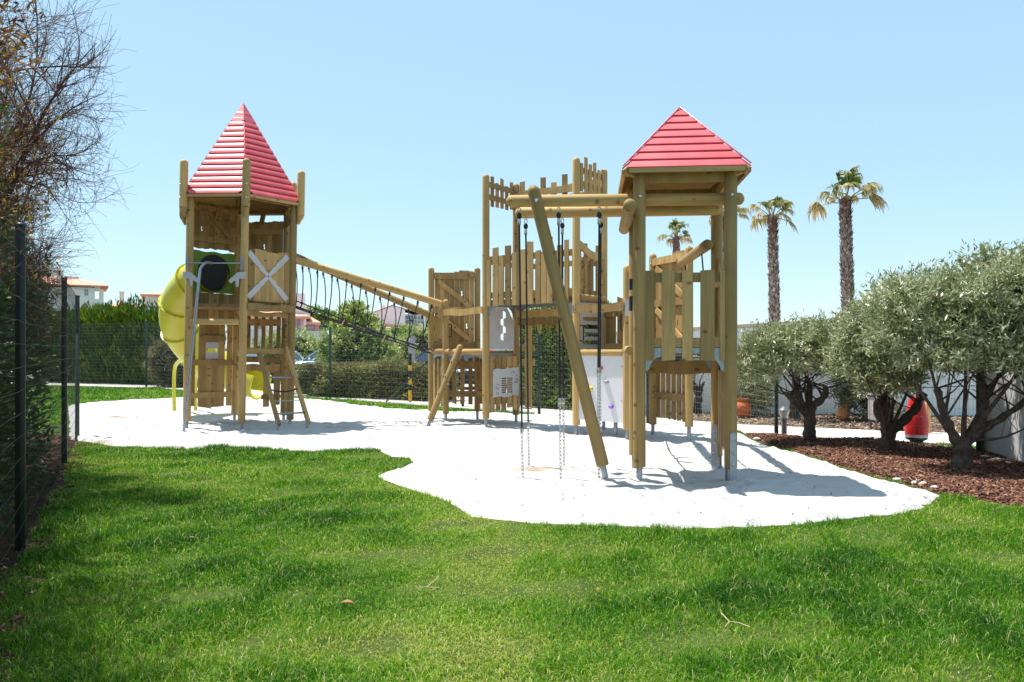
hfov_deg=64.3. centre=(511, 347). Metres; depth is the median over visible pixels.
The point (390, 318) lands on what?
gabled house
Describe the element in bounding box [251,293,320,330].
pink house
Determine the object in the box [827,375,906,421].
shrub
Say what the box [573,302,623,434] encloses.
climbing wall
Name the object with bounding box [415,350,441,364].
parked car
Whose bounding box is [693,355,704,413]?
olive tree
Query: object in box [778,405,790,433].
bollard lamp
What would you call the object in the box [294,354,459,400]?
hedge
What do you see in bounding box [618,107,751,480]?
play tower
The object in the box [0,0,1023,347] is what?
sky
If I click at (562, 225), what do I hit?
climbing rope
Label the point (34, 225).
tamarisk tree
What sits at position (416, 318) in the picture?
window
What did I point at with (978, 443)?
wire fence
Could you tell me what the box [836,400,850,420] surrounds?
terracotta jar
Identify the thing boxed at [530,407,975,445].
path
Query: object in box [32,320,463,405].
wire fence
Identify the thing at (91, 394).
grass
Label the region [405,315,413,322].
window
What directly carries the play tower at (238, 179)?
on the sand
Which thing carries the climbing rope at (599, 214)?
hanging from the climbing gantry
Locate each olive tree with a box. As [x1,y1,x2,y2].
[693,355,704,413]
[737,307,849,441]
[750,320,816,419]
[816,257,975,450]
[850,238,1023,468]
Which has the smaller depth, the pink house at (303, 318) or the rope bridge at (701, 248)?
the rope bridge at (701, 248)
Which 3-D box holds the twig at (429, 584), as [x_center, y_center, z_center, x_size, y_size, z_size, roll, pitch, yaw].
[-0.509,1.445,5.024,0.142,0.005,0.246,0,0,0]
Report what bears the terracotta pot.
on the flower bed at (803, 418)
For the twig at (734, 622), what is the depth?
4.28 m
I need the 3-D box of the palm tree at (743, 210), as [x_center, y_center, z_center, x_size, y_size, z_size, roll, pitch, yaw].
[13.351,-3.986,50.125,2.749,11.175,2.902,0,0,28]
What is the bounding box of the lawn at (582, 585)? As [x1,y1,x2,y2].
[6,385,1023,681]
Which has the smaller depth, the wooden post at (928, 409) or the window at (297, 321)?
the wooden post at (928, 409)
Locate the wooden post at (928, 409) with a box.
[925,402,930,432]
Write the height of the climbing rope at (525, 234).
3.093 m
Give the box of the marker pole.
[408,338,411,401]
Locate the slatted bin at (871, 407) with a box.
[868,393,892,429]
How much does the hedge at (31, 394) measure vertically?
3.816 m
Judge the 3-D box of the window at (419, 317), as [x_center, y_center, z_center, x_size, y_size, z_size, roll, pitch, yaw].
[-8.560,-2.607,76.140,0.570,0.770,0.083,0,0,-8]
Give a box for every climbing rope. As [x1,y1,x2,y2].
[517,207,523,477]
[524,219,529,465]
[556,207,561,478]
[560,218,564,466]
[596,207,601,477]
[599,218,602,429]
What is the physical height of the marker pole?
1.780 m
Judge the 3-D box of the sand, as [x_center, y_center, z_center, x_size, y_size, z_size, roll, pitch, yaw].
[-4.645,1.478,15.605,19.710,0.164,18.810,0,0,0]
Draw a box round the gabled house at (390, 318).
[372,305,425,329]
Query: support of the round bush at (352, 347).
on the car park
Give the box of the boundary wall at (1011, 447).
[981,359,1023,461]
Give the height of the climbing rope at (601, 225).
3.082 m
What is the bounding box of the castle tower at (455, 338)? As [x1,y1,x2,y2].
[427,157,606,434]
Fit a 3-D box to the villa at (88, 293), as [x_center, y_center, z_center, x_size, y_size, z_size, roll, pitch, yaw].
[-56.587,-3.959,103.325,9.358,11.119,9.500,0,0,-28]
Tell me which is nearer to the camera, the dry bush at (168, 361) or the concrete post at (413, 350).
the concrete post at (413, 350)
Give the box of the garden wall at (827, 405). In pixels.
[616,313,975,415]
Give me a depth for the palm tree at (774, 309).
43.80 m
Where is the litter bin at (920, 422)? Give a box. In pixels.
[904,396,928,443]
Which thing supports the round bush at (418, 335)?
on the car park
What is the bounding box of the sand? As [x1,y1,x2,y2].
[68,397,938,528]
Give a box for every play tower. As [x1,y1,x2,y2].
[179,103,310,431]
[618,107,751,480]
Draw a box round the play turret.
[604,246,692,440]
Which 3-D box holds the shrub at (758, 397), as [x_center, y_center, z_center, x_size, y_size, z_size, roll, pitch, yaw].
[5.186,0.935,17.750,1.336,1.187,1.221,0,0,29]
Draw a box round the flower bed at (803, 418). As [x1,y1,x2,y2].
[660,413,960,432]
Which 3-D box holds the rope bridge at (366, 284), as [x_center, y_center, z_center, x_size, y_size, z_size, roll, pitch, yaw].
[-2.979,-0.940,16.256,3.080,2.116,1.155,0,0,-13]
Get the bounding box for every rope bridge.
[288,252,442,353]
[628,239,712,361]
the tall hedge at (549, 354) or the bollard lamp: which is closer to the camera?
the bollard lamp
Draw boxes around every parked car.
[246,351,302,371]
[295,351,320,373]
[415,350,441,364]
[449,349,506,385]
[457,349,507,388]
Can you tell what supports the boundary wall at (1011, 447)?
on the lawn at (582, 585)
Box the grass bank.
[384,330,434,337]
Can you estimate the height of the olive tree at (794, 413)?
2.202 m
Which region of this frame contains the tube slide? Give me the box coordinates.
[157,264,271,410]
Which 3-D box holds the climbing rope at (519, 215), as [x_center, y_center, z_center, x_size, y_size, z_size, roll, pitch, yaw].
[0.094,-0.037,9.122,0.082,3.078,0.036,0,0,0]
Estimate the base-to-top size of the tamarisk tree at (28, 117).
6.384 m
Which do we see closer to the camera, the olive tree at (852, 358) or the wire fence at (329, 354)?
the olive tree at (852, 358)
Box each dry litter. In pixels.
[0,434,87,681]
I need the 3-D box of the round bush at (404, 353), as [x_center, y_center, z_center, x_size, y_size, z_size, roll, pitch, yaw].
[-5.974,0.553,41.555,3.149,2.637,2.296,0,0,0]
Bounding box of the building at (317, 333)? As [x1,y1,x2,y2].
[251,329,325,345]
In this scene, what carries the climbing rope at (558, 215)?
hanging from the climbing gantry
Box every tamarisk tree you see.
[0,0,89,339]
[0,0,144,375]
[3,183,58,360]
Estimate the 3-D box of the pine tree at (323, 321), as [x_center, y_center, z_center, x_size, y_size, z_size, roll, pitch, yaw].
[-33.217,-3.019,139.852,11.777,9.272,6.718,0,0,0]
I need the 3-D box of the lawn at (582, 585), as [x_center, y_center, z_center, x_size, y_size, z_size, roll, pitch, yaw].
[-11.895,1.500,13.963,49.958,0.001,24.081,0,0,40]
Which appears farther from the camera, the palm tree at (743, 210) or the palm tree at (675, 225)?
the palm tree at (675, 225)
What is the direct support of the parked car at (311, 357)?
on the car park
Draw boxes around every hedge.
[0,93,60,534]
[27,292,226,383]
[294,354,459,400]
[510,300,610,409]
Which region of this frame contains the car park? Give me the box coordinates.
[11,371,531,412]
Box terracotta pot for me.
[737,398,751,417]
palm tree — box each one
[657,218,692,252]
[708,205,751,260]
[747,196,797,322]
[805,165,888,312]
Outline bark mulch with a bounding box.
[744,432,1023,505]
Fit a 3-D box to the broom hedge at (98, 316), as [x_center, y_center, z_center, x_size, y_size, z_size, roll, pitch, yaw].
[-16.890,-0.492,35.597,9.215,3.984,3.097,0,0,23]
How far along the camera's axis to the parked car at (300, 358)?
37.77 m
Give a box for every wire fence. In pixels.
[0,203,79,591]
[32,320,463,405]
[463,331,980,450]
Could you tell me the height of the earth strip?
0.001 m
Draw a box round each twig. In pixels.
[416,576,438,587]
[721,613,749,626]
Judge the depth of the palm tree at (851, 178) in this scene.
37.80 m
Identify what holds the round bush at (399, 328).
on the car park
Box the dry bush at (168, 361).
[141,329,197,387]
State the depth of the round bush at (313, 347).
41.09 m
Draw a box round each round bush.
[251,324,320,358]
[260,332,297,382]
[312,297,402,371]
[387,321,415,331]
[392,334,420,360]
[396,321,434,354]
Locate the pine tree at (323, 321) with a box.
[306,304,336,331]
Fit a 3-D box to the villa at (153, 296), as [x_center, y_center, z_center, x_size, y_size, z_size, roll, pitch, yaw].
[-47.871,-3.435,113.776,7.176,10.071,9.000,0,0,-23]
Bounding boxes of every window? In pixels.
[84,289,88,295]
[295,319,300,330]
[306,325,315,330]
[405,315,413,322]
[410,315,417,323]
[417,316,423,323]
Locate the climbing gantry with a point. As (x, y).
(537, 206)
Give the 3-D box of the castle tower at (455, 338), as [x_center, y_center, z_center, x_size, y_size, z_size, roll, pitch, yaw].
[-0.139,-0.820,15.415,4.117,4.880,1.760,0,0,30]
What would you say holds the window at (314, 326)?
in the pink house at (303, 318)
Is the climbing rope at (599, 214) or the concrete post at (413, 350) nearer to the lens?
the climbing rope at (599, 214)
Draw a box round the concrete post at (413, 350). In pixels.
[411,336,414,361]
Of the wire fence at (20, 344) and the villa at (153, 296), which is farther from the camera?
the villa at (153, 296)
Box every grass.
[0,384,536,423]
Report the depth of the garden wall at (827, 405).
18.16 m
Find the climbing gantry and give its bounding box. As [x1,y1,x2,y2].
[506,185,744,478]
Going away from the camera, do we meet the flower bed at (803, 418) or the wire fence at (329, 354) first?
the flower bed at (803, 418)
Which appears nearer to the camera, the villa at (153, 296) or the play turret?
the play turret
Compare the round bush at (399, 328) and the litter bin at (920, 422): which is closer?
the litter bin at (920, 422)
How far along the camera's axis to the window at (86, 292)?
100.56 m
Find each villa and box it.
[31,270,108,358]
[112,291,138,308]
[140,292,162,309]
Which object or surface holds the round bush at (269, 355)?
on the car park
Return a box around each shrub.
[737,372,780,416]
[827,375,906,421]
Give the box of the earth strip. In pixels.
[0,434,92,680]
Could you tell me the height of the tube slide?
3.444 m
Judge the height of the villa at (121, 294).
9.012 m
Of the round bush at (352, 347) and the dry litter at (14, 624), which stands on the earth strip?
the dry litter at (14, 624)
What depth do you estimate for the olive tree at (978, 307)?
9.66 m
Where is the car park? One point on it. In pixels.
(393, 400)
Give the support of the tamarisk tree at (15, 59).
on the earth strip

